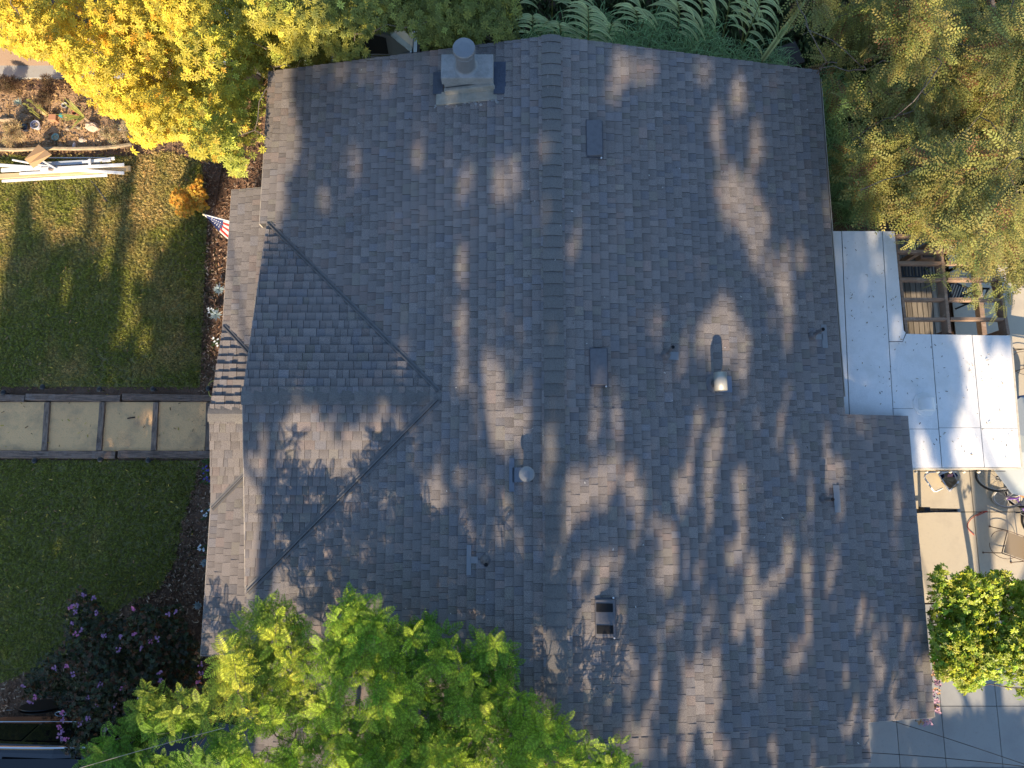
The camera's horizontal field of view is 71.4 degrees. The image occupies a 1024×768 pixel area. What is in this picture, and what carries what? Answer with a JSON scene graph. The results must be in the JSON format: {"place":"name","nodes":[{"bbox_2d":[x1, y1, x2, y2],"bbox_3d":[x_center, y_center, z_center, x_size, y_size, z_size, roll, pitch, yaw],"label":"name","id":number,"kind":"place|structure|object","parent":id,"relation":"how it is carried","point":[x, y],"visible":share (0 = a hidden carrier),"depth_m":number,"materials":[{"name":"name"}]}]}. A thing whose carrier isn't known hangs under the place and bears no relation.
{"place":"outdoors","nodes":[
{"label":"outdoors","id":0,"kind":"place"},
{"bbox_2d":[0,66,126,78],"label":"side path","id":1,"kind":"structure","parent":0,"point":[26,72],"depth_m":15.42,"materials":[{"name":"concrete"}]},
{"bbox_2d":[0,90,137,148],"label":"bed soil","id":2,"kind":"structure","parent":0,"point":[62,97],"depth_m":15.29,"materials":[{"name":"soil"}]},
{"bbox_2d":[19,113,33,119],"bbox_3d":[-10.416,-5.735,15.249,0.341,0.128,0.115,0,81,0],"label":"stone","id":3,"kind":"object","parent":2,"relation":"on","point":[22,116],"visible":1,"depth_m":15.22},
{"bbox_2d":[0,73,55,106],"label":"brown brush","id":4,"kind":"object","parent":2,"relation":"on","point":[7,84],"visible":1,"depth_m":14.96,"materials":[{"name":"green plant"}]},
{"bbox_2d":[30,120,40,129],"bbox_3d":[-10.160,-5.518,15.212,0.200,0.132,0.198,0,81,0],"label":"flower pot","id":5,"kind":"object","parent":2,"relation":"on","point":[35,124],"visible":1,"depth_m":15.19,"materials":[{"name":"ceramic"}]},
{"bbox_2d":[48,114,58,122],"bbox_3d":[-9.814,-5.689,15.246,0.160,0.120,0.140,0,81,0],"label":"terracotta block","id":6,"kind":"object","parent":2,"relation":"on","point":[52,118],"depth_m":15.20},
{"bbox_2d":[1,95,122,146],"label":"pebbles","id":7,"kind":"object","parent":2,"relation":"on","point":[59,113],"visible":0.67,"depth_m":15.29,"materials":[{"name":"stone"}]},
{"bbox_2d":[54,99,90,129],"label":"striped yucca","id":8,"kind":"object","parent":2,"relation":"on","point":[76,110],"visible":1,"depth_m":14.98,"materials":[{"name":"yellow plant"}]},
{"bbox_2d":[85,122,99,132],"bbox_3d":[-8.977,-5.498,15.202,0.304,0.146,0.229,0,81,0],"label":"stone","id":9,"kind":"object","parent":2,"relation":"on","point":[93,127],"visible":0.99,"depth_m":15.17,"materials":[{"name":"stone"}]},
{"bbox_2d":[97,118,133,144],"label":"dry stalks","id":10,"kind":"object","parent":2,"relation":"on","point":[125,130],"visible":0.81,"depth_m":14.99,"materials":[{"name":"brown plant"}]},
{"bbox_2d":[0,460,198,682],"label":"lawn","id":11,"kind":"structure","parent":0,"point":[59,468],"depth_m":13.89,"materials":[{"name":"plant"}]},
{"bbox_2d":[0,150,208,682],"bbox_3d":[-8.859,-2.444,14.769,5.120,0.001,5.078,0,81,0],"label":"lawn","id":12,"kind":"structure","parent":0,"point":[147,243],"depth_m":14.71,"materials":[{"name":"plant"}]},
{"bbox_2d":[0,173,59,178],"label":"board","id":13,"kind":"object","parent":12,"relation":"on","point":[10,175],"visible":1,"depth_m":15.01,"materials":[{"name":"brown wood"}]},
{"bbox_2d":[1,168,39,171],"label":"board","id":14,"kind":"object","parent":13,"relation":"on","point":[13,169],"visible":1,"depth_m":14.99,"materials":[{"name":"white paint"}]},
{"bbox_2d":[19,170,76,174],"bbox_3d":[-9.716,-4.461,14.976,1.279,0.040,0.050,-3,81,0],"label":"board","id":15,"kind":"object","parent":13,"relation":"on","point":[41,172],"visible":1,"depth_m":14.96,"materials":[{"name":"white paint"}]},
{"bbox_2d":[0,164,124,174],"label":"board","id":16,"kind":"object","parent":15,"relation":"on","point":[77,170],"visible":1,"depth_m":14.96,"materials":[{"name":"white paint"}]},
{"bbox_2d":[12,159,49,166],"bbox_3d":[-10.007,-4.622,14.982,1.057,0.040,0.030,11,81,2],"label":"board","id":17,"kind":"object","parent":16,"relation":"on","point":[28,163],"visible":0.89,"depth_m":14.98,"materials":[{"name":"white paint"}]},
{"bbox_2d":[25,144,51,167],"bbox_3d":[-9.857,-4.706,14.786,0.390,0.126,0.453,36,83,5],"label":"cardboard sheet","id":18,"kind":"object","parent":17,"relation":"on","point":[37,155],"visible":1,"depth_m":14.79,"materials":[{"name":"cardboard"}]},
{"bbox_2d":[40,163,124,170],"bbox_3d":[-9.020,-4.558,14.951,1.762,0.040,0.065,-3,81,0],"label":"board","id":19,"kind":"object","parent":16,"relation":"on","point":[85,166],"visible":1,"depth_m":14.94,"materials":[{"name":"white paint"}]},
{"bbox_2d":[60,166,130,175],"bbox_3d":[-8.785,-4.499,15.028,1.484,0.050,0.110,-4,81,-1],"label":"board","id":20,"kind":"object","parent":13,"relation":"on","point":[126,168],"visible":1,"depth_m":15.01,"materials":[{"name":"brown wood"}]},
{"bbox_2d":[2,174,107,182],"bbox_3d":[-9.655,-4.349,15.039,2.225,0.040,0.055,-3,81,-1],"label":"board","id":21,"kind":"object","parent":12,"relation":"on","point":[56,178],"visible":1,"depth_m":15.03,"materials":[{"name":"white paint"}]},
{"bbox_2d":[30,159,100,165],"bbox_3d":[-9.426,-4.662,15.029,1.476,0.040,0.090,-3,81,-1],"label":"board","id":22,"kind":"object","parent":12,"relation":"on","point":[63,163],"visible":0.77,"depth_m":15.02,"materials":[{"name":"white paint"}]},
{"bbox_2d":[82,157,114,163],"bbox_3d":[-8.713,-4.714,15.007,0.686,0.040,0.060,-7,81,-1],"label":"board","id":23,"kind":"object","parent":22,"relation":"on","point":[96,160],"visible":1,"depth_m":14.99,"materials":[{"name":"white paint"}]},
{"bbox_2d":[49,157,106,157],"bbox_3d":[-9.260,-4.802,15.117,1.314,0.030,0.020,0,81,0],"label":"board","id":24,"kind":"object","parent":12,"relation":"on","point":[77,157],"visible":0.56,"depth_m":15.11,"materials":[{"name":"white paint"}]},
{"bbox_2d":[0,153,206,630],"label":"fallen leaves","id":25,"kind":"object","parent":12,"relation":"on","point":[89,387],"visible":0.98,"depth_m":14.35,"materials":[{"name":"plant"}]},
{"bbox_2d":[168,173,209,218],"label":"yellow shrub","id":26,"kind":"object","parent":12,"relation":"on","point":[196,196],"visible":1,"depth_m":14.05,"materials":[{"name":"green plant"}]},
{"bbox_2d":[0,393,211,458],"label":"garden path","id":27,"kind":"structure","parent":0,"point":[111,432],"depth_m":14.20,"materials":[{"name":"beige concrete"}]},
{"bbox_2d":[81,728,222,767],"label":"overhead cable","id":28,"kind":"object","parent":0,"point":[151,747],"visible":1,"depth_m":8.26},
{"bbox_2d":[0,0,1022,709],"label":"ground","id":29,"kind":"structure","parent":0,"point":[16,390],"depth_m":14.51,"materials":[{"name":"brown soil"}]},
{"bbox_2d":[0,36,99,65],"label":"wall","id":30,"kind":"structure","parent":29,"relation":"on","point":[7,58],"depth_m":15.27,"materials":[{"name":"paint"}]},
{"bbox_2d":[0,142,132,151],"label":"bed edging","id":31,"kind":"object","parent":29,"relation":"on","point":[71,148],"visible":0.91,"depth_m":15.08,"materials":[{"name":"stone"}]},
{"bbox_2d":[21,584,204,759],"bbox_3d":[-6.884,4.698,12.475,3.509,2.319,2.800,-25,82,-4],"label":"crape myrtle","id":32,"kind":"object","parent":29,"relation":"on","point":[132,673],"visible":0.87,"depth_m":11.90,"materials":[{"name":"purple plant"}]},
{"bbox_2d":[0,147,262,711],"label":"mulch","id":33,"kind":"object","parent":29,"relation":"on","point":[187,614],"visible":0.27,"depth_m":13.92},
{"bbox_2d":[209,309,221,318],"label":"dusty succulent","id":34,"kind":"object","parent":33,"relation":"on","point":[215,314],"visible":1,"depth_m":14.41,"materials":[{"name":"white plant"}]},
{"bbox_2d":[0,48,266,154],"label":"leaf litter","id":35,"kind":"object","parent":29,"relation":"on","point":[74,121],"visible":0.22,"depth_m":15.24,"materials":[{"name":"plant"}]},
{"bbox_2d":[1,119,25,149],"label":"dry shrub","id":36,"kind":"object","parent":35,"relation":"on","point":[12,128],"visible":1,"depth_m":14.89,"materials":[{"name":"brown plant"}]},
{"bbox_2d":[0,0,291,178],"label":"yellow tree","id":37,"kind":"object","parent":29,"relation":"on","point":[144,106],"visible":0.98,"depth_m":10.87,"materials":[{"name":"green plant"}]},
{"bbox_2d":[165,223,218,599],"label":"weeds","id":38,"kind":"object","parent":29,"relation":"on","point":[203,349],"visible":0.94,"depth_m":14.44,"materials":[{"name":"green plant"}]},
{"bbox_2d":[197,544,207,555],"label":"white flower","id":39,"kind":"object","parent":29,"relation":"on","point":[203,548],"visible":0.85,"depth_m":13.78,"materials":[{"name":"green plant"}]},
{"bbox_2d":[198,458,209,473],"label":"purple flower","id":40,"kind":"object","parent":29,"relation":"on","point":[205,461],"visible":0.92,"depth_m":14.04,"materials":[{"name":"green plant"}]},
{"bbox_2d":[199,469,209,484],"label":"purple flower","id":41,"kind":"object","parent":29,"relation":"on","point":[207,477],"visible":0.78,"depth_m":14.00,"materials":[{"name":"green plant"}]},
{"bbox_2d":[200,507,209,520],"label":"white flower","id":42,"kind":"object","parent":29,"relation":"on","point":[205,516],"visible":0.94,"depth_m":13.87,"materials":[{"name":"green plant"}]},
{"bbox_2d":[214,284,224,295],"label":"dusty succulent","id":43,"kind":"object","parent":29,"relation":"on","point":[217,289],"visible":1,"depth_m":14.50,"materials":[{"name":"white plant"}]},
{"bbox_2d":[191,0,419,88],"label":"parked car","id":44,"kind":"object","parent":29,"relation":"on","point":[383,44],"visible":0.05,"depth_m":14.28,"materials":[{"name":"silver metal"}]},
{"bbox_2d":[72,582,642,767],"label":"feathery tree","id":45,"kind":"object","parent":29,"relation":"on","point":[361,631],"visible":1,"depth_m":9.53,"materials":[{"name":"green plant"}]},
{"bbox_2d":[228,0,522,79],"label":"green tree","id":46,"kind":"object","parent":29,"relation":"on","point":[341,30],"visible":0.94,"depth_m":11.85,"materials":[{"name":"green plant"}]},
{"bbox_2d":[499,0,540,23],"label":"giant reed","id":47,"kind":"object","parent":29,"relation":"on","point":[528,2],"visible":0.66,"depth_m":14.26,"materials":[{"name":"green plant"}]},
{"bbox_2d":[512,13,556,36],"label":"giant reed","id":48,"kind":"object","parent":29,"relation":"on","point":[536,17],"visible":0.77,"depth_m":13.39,"materials":[{"name":"green plant"}]},
{"bbox_2d":[515,12,570,39],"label":"bamboo clump","id":49,"kind":"object","parent":29,"relation":"on","point":[532,32],"visible":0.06,"depth_m":13.90,"materials":[{"name":"green plant"}]},
{"bbox_2d":[537,20,581,38],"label":"giant reed","id":50,"kind":"object","parent":29,"relation":"on","point":[554,23],"visible":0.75,"depth_m":13.44,"materials":[{"name":"green plant"}]},
{"bbox_2d":[528,8,597,39],"bbox_3d":[0.960,-6.673,14.541,1.490,1.828,1.599,30,82,5],"label":"bamboo clump","id":51,"kind":"object","parent":29,"relation":"on","point":[563,32],"visible":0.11,"depth_m":13.83,"materials":[{"name":"green plant"}]},
{"bbox_2d":[200,34,934,767],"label":"house","id":52,"kind":"structure","parent":29,"relation":"on","point":[420,272],"depth_m":11.22,"materials":[{"name":"grey"}]},
{"bbox_2d":[202,213,228,238],"bbox_3d":[-5.274,-2.848,13.051,0.642,0.605,0.240,12,81,2],"label":"flag","id":53,"kind":"object","parent":52,"relation":"attached to","point":[221,225],"visible":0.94,"depth_m":12.96,"materials":[{"name":"fabric"}]},
{"bbox_2d":[307,69,858,757],"bbox_3d":[0.656,-0.006,11.237,9.368,0.940,11.063,0,81,0],"label":"roof debris","id":54,"kind":"object","parent":52,"relation":"on","point":[665,365],"visible":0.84,"depth_m":11.08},
{"bbox_2d":[833,231,1022,470],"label":"patio cover","id":55,"kind":"object","parent":52,"relation":"attached to","point":[932,406],"visible":0.83,"depth_m":12.16,"materials":[{"name":"metal"}]},
{"bbox_2d":[844,247,1011,457],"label":"roof litter","id":56,"kind":"object","parent":55,"relation":"on","point":[917,378],"visible":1,"depth_m":12.16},
{"bbox_2d":[914,470,1004,472],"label":"string lights","id":57,"kind":"object","parent":55,"relation":"hanging from","point":[950,471],"visible":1,"depth_m":11.93,"materials":[{"name":"glass"}]},
{"bbox_2d":[862,752,1023,766],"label":"overhead cable","id":58,"kind":"object","parent":52,"relation":"attached to","point":[944,758],"visible":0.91,"depth_m":10.27,"materials":[{"name":"rubber"}]},
{"bbox_2d":[893,721,1022,763],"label":"overhead cable","id":59,"kind":"object","parent":52,"relation":"attached to","point":[959,742],"visible":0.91,"depth_m":10.38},
{"bbox_2d":[556,0,593,32],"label":"giant reed","id":60,"kind":"object","parent":29,"relation":"on","point":[583,1],"visible":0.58,"depth_m":13.93,"materials":[{"name":"green plant"}]},
{"bbox_2d":[561,1,612,42],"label":"giant reed","id":61,"kind":"object","parent":29,"relation":"on","point":[582,10],"visible":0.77,"depth_m":12.75,"materials":[{"name":"green plant"}]},
{"bbox_2d":[557,0,630,42],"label":"bamboo clump","id":62,"kind":"object","parent":29,"relation":"on","point":[594,31],"visible":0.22,"depth_m":14.04,"materials":[{"name":"green plant"}]},
{"bbox_2d":[589,21,627,41],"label":"giant reed","id":63,"kind":"object","parent":29,"relation":"on","point":[616,23],"visible":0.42,"depth_m":13.54,"materials":[{"name":"green plant"}]},
{"bbox_2d":[603,9,656,47],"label":"bamboo clump","id":64,"kind":"object","parent":29,"relation":"on","point":[615,39],"visible":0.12,"depth_m":13.54,"materials":[{"name":"green plant"}]},
{"bbox_2d":[610,2,657,34],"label":"giant reed","id":65,"kind":"object","parent":29,"relation":"on","point":[645,13],"visible":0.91,"depth_m":13.31,"materials":[{"name":"green plant"}]},
{"bbox_2d":[623,0,644,20],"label":"giant reed","id":66,"kind":"object","parent":29,"relation":"on","point":[637,2],"visible":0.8,"depth_m":14.00,"materials":[{"name":"green plant"}]},
{"bbox_2d":[610,10,678,49],"bbox_3d":[2.502,-6.303,14.305,1.412,2.176,1.578,29,82,5],"label":"bamboo clump","id":67,"kind":"object","parent":29,"relation":"on","point":[644,41],"visible":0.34,"depth_m":13.52,"materials":[{"name":"green plant"}]},
{"bbox_2d":[610,0,684,50],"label":"bamboo clump","id":68,"kind":"object","parent":29,"relation":"on","point":[667,30],"visible":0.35,"depth_m":13.80,"materials":[{"name":"green plant"}]},
{"bbox_2d":[646,17,695,52],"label":"bamboo clump","id":69,"kind":"object","parent":29,"relation":"on","point":[666,47],"visible":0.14,"depth_m":13.65,"materials":[{"name":"green plant"}]},
{"bbox_2d":[647,0,704,46],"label":"giant reed","id":70,"kind":"object","parent":29,"relation":"on","point":[687,8],"visible":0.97,"depth_m":12.96,"materials":[{"name":"green plant"}]},
{"bbox_2d":[662,26,715,55],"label":"bamboo clump","id":71,"kind":"object","parent":29,"relation":"on","point":[686,44],"visible":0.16,"depth_m":13.62,"materials":[{"name":"green plant"}]},
{"bbox_2d":[680,0,716,33],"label":"giant reed","id":72,"kind":"object","parent":29,"relation":"on","point":[713,10],"visible":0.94,"depth_m":13.43,"materials":[{"name":"green plant"}]},
{"bbox_2d":[666,7,736,55],"bbox_3d":[3.659,-6.723,14.535,1.570,1.855,1.502,0,81,0],"label":"bamboo clump","id":73,"kind":"object","parent":29,"relation":"on","point":[713,34],"visible":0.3,"depth_m":13.86,"materials":[{"name":"green plant"}]},
{"bbox_2d":[677,15,747,60],"bbox_3d":[3.744,-6.155,14.327,1.620,2.084,1.586,0,81,0],"label":"bamboo clump","id":74,"kind":"object","parent":29,"relation":"on","point":[707,52],"visible":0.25,"depth_m":13.55,"materials":[{"name":"green plant"}]},
{"bbox_2d":[420,0,1023,229],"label":"undergrowth","id":75,"kind":"object","parent":29,"relation":"on","point":[803,45],"visible":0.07,"depth_m":15.46,"materials":[{"name":"green plant"}]},
{"bbox_2d":[767,41,804,66],"bbox_3d":[5.750,-6.891,15.020,0.693,0.050,0.500,-21,81,-3],"label":"old panel","id":76,"kind":"object","parent":75,"relation":"on","point":[797,56],"visible":0.43,"depth_m":15.00,"materials":[{"name":"grey"}]},
{"bbox_2d":[719,0,744,44],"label":"giant reed","id":77,"kind":"object","parent":29,"relation":"on","point":[723,2],"visible":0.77,"depth_m":13.88,"materials":[{"name":"green plant"}]},
{"bbox_2d":[716,35,772,62],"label":"bamboo clump","id":78,"kind":"object","parent":29,"relation":"on","point":[738,57],"visible":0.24,"depth_m":13.86,"materials":[{"name":"green plant"}]},
{"bbox_2d":[731,0,763,44],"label":"giant reed","id":79,"kind":"object","parent":29,"relation":"on","point":[752,14],"visible":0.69,"depth_m":13.48,"materials":[{"name":"green plant"}]},
{"bbox_2d":[728,0,783,54],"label":"giant reed","id":80,"kind":"object","parent":29,"relation":"on","point":[747,14],"visible":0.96,"depth_m":13.04,"materials":[{"name":"green plant"}]},
{"bbox_2d":[747,27,801,67],"bbox_3d":[5.219,-6.285,14.671,1.400,1.448,1.893,0,81,0],"label":"bamboo clump","id":81,"kind":"object","parent":29,"relation":"on","point":[776,59],"visible":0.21,"depth_m":14.17,"materials":[{"name":"green plant"}]},
{"bbox_2d":[761,0,804,62],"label":"giant reed","id":82,"kind":"object","parent":29,"relation":"on","point":[774,43],"visible":0.75,"depth_m":12.52,"materials":[{"name":"green plant"}]},
{"bbox_2d":[820,56,861,119],"bbox_3d":[6.045,-5.548,14.207,1.119,2.126,1.202,33,82,5],"label":"bamboo clump","id":83,"kind":"object","parent":29,"relation":"on","point":[828,83],"visible":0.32,"depth_m":13.46,"materials":[{"name":"green plant"}]},
{"bbox_2d":[822,74,860,128],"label":"bamboo clump","id":84,"kind":"object","parent":29,"relation":"on","point":[845,106],"visible":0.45,"depth_m":13.61,"materials":[{"name":"green plant"}]},
{"bbox_2d":[825,110,858,158],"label":"bamboo clump","id":85,"kind":"object","parent":29,"relation":"on","point":[837,129],"visible":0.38,"depth_m":13.69,"materials":[{"name":"green plant"}]},
{"bbox_2d":[828,143,858,201],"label":"bamboo clump","id":86,"kind":"object","parent":29,"relation":"on","point":[834,171],"visible":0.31,"depth_m":13.51,"materials":[{"name":"green plant"}]},
{"bbox_2d":[825,120,865,179],"bbox_3d":[6.242,-4.423,14.173,1.429,1.834,1.371,0,81,0],"label":"bamboo clump","id":87,"kind":"object","parent":29,"relation":"on","point":[830,146],"visible":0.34,"depth_m":13.53,"materials":[{"name":"green plant"}]},
{"bbox_2d":[829,163,862,223],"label":"bamboo clump","id":88,"kind":"object","parent":29,"relation":"on","point":[834,203],"visible":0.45,"depth_m":13.63,"materials":[{"name":"green plant"}]},
{"bbox_2d":[831,186,878,230],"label":"bamboo clump","id":89,"kind":"object","parent":29,"relation":"on","point":[845,219],"visible":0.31,"depth_m":13.74,"materials":[{"name":"green plant"}]},
{"bbox_2d":[779,0,1023,324],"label":"elm tree","id":90,"kind":"object","parent":29,"relation":"on","point":[952,202],"visible":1,"depth_m":11.11,"materials":[{"name":"green plant"}]},
{"bbox_2d":[897,239,941,333],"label":"deck","id":91,"kind":"structure","parent":29,"relation":"on","point":[918,309],"depth_m":14.43,"materials":[{"name":"wood"}]},
{"bbox_2d":[900,266,935,277],"bbox_3d":[8.199,-2.241,14.424,0.863,0.499,0.304,0,81,0],"label":"slatted lounger","id":92,"kind":"object","parent":91,"relation":"on","point":[915,276],"visible":0.34,"depth_m":14.22,"materials":[{"name":"black paint"}]},
{"bbox_2d":[812,604,1023,767],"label":"driveway","id":93,"kind":"structure","parent":0,"point":[989,718],"depth_m":13.27,"materials":[{"name":"concrete"}]},
{"bbox_2d":[915,655,941,726],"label":"blossom shrub","id":94,"kind":"object","parent":93,"relation":"on","point":[936,706],"visible":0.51,"depth_m":11.99,"materials":[{"name":"pink plant"}]},
{"bbox_2d":[926,562,1023,699],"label":"green bush","id":95,"kind":"object","parent":93,"relation":"on","point":[971,647],"visible":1,"depth_m":11.15,"materials":[{"name":"green plant"}]},
{"bbox_2d":[915,249,934,260],"bbox_3d":[8.489,-2.622,14.475,0.470,0.220,0.220,0,81,0],"label":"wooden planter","id":96,"kind":"object","parent":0,"point":[924,258],"visible":0.2,"depth_m":14.39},
{"bbox_2d":[917,507,960,512],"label":"metal gate","id":97,"kind":"structure","parent":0,"point":[925,510],"depth_m":12.77,"materials":[{"name":"metal"}]},
{"bbox_2d":[913,240,1023,602],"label":"patio","id":98,"kind":"structure","parent":0,"point":[952,542],"depth_m":13.90,"materials":[{"name":"concrete"}]},
{"bbox_2d":[924,470,958,491],"bbox_3d":[8.274,1.852,13.647,0.810,0.664,0.435,0,81,0],"label":"chair","id":99,"kind":"object","parent":98,"relation":"on","point":[950,481],"visible":0.93,"depth_m":13.52,"materials":[{"name":"fabric"}]},
{"bbox_2d":[895,234,1009,335],"bbox_3d":[7.843,-1.466,13.503,2.168,2.210,2.154,0,81,0],"label":"pergola","id":100,"kind":"object","parent":98,"relation":"on","point":[945,319],"visible":0.56,"depth_m":12.47,"materials":[{"name":"wood"}]},
{"bbox_2d":[947,283,989,308],"bbox_3d":[9.001,-1.779,14.252,0.635,0.692,0.384,24,82,4],"label":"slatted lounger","id":101,"kind":"object","parent":98,"relation":"on","point":[962,296],"visible":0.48,"depth_m":14.21,"materials":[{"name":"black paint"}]},
{"bbox_2d":[975,470,1008,491],"bbox_3d":[9.898,1.724,13.625,1.704,0.828,0.882,-26,82,-4],"label":"bicycle","id":102,"kind":"object","parent":98,"relation":"on","point":[992,489],"visible":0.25,"depth_m":13.72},
{"bbox_2d":[982,525,1023,563],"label":"wire chair","id":103,"kind":"object","parent":98,"relation":"on","point":[1014,545],"visible":1,"depth_m":13.38,"materials":[{"name":"metal"}]},
{"bbox_2d":[991,487,1023,520],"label":"bicycle","id":104,"kind":"object","parent":98,"relation":"on","point":[1020,497],"visible":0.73,"depth_m":13.77,"materials":[{"name":"metal"}]},
{"bbox_2d":[994,397,1023,495],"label":"patio umbrella","id":105,"kind":"object","parent":98,"relation":"on","point":[1013,481],"visible":0.14,"depth_m":12.36,"materials":[{"name":"fabric"}]},
{"bbox_2d":[1005,486,1023,507],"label":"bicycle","id":106,"kind":"object","parent":98,"relation":"on","point":[1012,503],"visible":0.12,"depth_m":13.84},
{"label":"driveway front","id":107,"kind":"structure","parent":0,"visible":0},
{"bbox_2d":[0,699,238,767],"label":"parked car","id":108,"kind":"object","parent":107,"relation":"on","point":[28,735],"visible":0.41,"depth_m":12.09,"materials":[{"name":"black paint"}]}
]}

